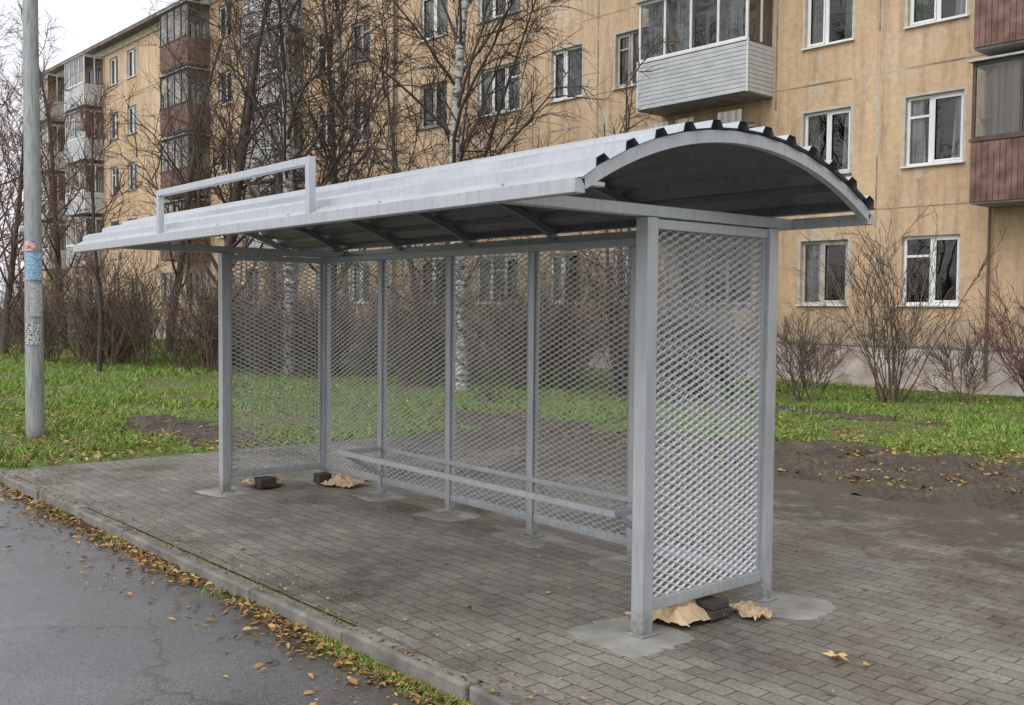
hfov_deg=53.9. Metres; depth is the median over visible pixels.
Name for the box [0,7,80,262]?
bare tree
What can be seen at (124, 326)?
shrub thicket
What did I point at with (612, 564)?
concrete footing
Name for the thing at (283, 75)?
birch tree
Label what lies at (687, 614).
paper sack
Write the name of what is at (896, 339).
bare shrub
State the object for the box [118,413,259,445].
soil patch
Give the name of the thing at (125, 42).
cornice
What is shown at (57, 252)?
bare tree
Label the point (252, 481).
paper sack
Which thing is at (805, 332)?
bare shrub
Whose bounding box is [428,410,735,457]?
soil patch
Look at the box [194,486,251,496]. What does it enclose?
concrete footing
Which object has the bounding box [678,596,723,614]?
paper sack
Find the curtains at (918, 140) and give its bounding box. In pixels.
[62,0,965,301]
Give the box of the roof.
[44,0,200,73]
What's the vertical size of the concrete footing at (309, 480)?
0.006 m
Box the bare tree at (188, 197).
[96,0,324,353]
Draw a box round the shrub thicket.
[0,229,862,403]
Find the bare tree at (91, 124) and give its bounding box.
[2,76,184,371]
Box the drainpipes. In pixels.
[392,0,991,379]
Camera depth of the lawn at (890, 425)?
16.16 m
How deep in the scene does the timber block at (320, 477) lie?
9.34 m
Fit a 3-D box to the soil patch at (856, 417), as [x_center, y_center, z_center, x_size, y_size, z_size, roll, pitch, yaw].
[4.151,0.925,17.141,1.400,0.097,9.000,-2,3,-40]
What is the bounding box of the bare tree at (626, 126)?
[551,24,671,393]
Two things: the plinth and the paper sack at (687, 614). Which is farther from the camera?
the plinth
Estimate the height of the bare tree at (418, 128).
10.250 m
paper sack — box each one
[242,474,286,484]
[321,473,369,487]
[624,602,710,626]
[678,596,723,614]
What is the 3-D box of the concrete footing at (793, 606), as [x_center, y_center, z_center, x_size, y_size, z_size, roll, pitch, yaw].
[1.525,1.414,5.668,0.544,0.006,0.550,-2,3,-40]
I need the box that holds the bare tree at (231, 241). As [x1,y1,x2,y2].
[80,0,391,361]
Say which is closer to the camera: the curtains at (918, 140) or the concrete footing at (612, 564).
the concrete footing at (612, 564)
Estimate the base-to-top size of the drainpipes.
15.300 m
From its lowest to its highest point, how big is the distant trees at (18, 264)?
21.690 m
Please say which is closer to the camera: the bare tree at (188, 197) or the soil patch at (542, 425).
the soil patch at (542, 425)
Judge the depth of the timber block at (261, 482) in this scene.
9.09 m
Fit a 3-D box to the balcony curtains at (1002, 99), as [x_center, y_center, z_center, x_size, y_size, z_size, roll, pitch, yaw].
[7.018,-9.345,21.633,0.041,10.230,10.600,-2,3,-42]
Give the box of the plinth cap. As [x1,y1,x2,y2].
[160,319,1023,350]
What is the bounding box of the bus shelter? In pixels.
[73,120,874,638]
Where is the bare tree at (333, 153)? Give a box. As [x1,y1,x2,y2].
[163,0,493,344]
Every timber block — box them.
[254,476,276,488]
[313,472,331,483]
[694,595,732,620]
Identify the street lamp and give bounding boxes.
[22,0,44,438]
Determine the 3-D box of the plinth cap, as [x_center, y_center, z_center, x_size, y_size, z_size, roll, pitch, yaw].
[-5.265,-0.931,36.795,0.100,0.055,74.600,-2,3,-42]
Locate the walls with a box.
[40,0,1023,347]
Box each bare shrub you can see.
[776,299,842,388]
[783,202,1006,402]
[895,309,1023,402]
[952,262,1023,392]
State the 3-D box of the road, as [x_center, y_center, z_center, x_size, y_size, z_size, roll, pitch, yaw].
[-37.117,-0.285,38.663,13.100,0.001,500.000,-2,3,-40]
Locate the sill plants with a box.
[95,2,935,298]
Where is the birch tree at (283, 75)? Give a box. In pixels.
[142,0,447,374]
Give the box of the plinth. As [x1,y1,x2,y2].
[58,320,1023,395]
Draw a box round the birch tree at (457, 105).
[235,0,646,391]
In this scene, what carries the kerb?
on the road
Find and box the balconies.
[39,0,1023,270]
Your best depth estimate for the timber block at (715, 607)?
5.36 m
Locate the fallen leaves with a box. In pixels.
[0,354,1023,704]
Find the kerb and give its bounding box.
[0,468,535,704]
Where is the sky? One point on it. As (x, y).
(93, 21)
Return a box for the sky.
[0,0,177,308]
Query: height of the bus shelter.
2.514 m
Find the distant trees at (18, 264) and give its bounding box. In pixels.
[0,132,40,298]
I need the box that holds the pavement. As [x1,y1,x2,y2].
[6,428,1023,704]
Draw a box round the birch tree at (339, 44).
[215,0,454,363]
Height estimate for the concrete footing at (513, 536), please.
0.006 m
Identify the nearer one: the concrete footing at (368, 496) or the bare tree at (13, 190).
the concrete footing at (368, 496)
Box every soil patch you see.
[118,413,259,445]
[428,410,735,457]
[594,390,959,426]
[656,429,1023,515]
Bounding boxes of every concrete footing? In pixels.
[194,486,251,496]
[300,476,334,484]
[352,491,406,501]
[412,508,480,521]
[491,529,569,547]
[567,616,694,658]
[588,555,673,575]
[726,590,835,619]
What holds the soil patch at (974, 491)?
on the lawn at (890, 425)
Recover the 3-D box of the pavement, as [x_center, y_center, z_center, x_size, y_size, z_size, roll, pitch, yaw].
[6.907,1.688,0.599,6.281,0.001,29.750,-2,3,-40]
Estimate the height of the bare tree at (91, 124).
7.377 m
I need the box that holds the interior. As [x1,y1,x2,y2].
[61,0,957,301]
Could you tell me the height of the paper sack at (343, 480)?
0.111 m
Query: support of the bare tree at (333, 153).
on the lawn at (890, 425)
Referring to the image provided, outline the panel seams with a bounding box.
[54,0,983,342]
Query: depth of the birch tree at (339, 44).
28.51 m
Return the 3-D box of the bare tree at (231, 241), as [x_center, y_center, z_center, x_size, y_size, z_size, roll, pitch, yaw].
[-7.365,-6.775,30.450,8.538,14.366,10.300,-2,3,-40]
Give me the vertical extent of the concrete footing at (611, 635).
0.006 m
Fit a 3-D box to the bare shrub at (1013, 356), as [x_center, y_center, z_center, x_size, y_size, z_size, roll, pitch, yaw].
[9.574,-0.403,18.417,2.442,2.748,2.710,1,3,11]
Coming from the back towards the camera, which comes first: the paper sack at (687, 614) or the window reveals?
the window reveals
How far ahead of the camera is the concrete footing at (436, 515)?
7.98 m
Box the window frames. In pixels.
[58,0,1023,306]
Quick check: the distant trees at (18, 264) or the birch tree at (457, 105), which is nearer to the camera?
the birch tree at (457, 105)
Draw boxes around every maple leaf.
[729,600,775,620]
[823,650,849,661]
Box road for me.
[0,483,448,704]
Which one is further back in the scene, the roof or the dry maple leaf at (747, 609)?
the roof
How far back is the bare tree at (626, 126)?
18.92 m
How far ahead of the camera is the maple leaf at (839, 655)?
4.78 m
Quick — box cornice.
[44,0,218,85]
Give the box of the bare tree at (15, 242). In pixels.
[0,52,88,354]
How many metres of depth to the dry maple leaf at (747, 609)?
5.44 m
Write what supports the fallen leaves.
on the road
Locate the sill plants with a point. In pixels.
(923, 12)
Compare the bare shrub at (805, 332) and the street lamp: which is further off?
the bare shrub at (805, 332)
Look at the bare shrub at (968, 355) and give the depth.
18.30 m
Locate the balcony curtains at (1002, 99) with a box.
[647,0,1020,135]
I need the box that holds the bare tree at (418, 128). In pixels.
[250,0,571,378]
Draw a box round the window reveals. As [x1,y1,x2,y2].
[58,0,1023,304]
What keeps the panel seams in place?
attached to the walls
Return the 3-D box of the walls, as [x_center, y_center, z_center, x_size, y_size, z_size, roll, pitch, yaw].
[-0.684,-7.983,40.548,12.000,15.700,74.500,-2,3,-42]
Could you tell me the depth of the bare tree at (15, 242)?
32.21 m
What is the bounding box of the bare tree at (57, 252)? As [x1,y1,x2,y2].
[0,0,135,347]
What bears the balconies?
attached to the walls
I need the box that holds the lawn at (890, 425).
[0,317,1023,688]

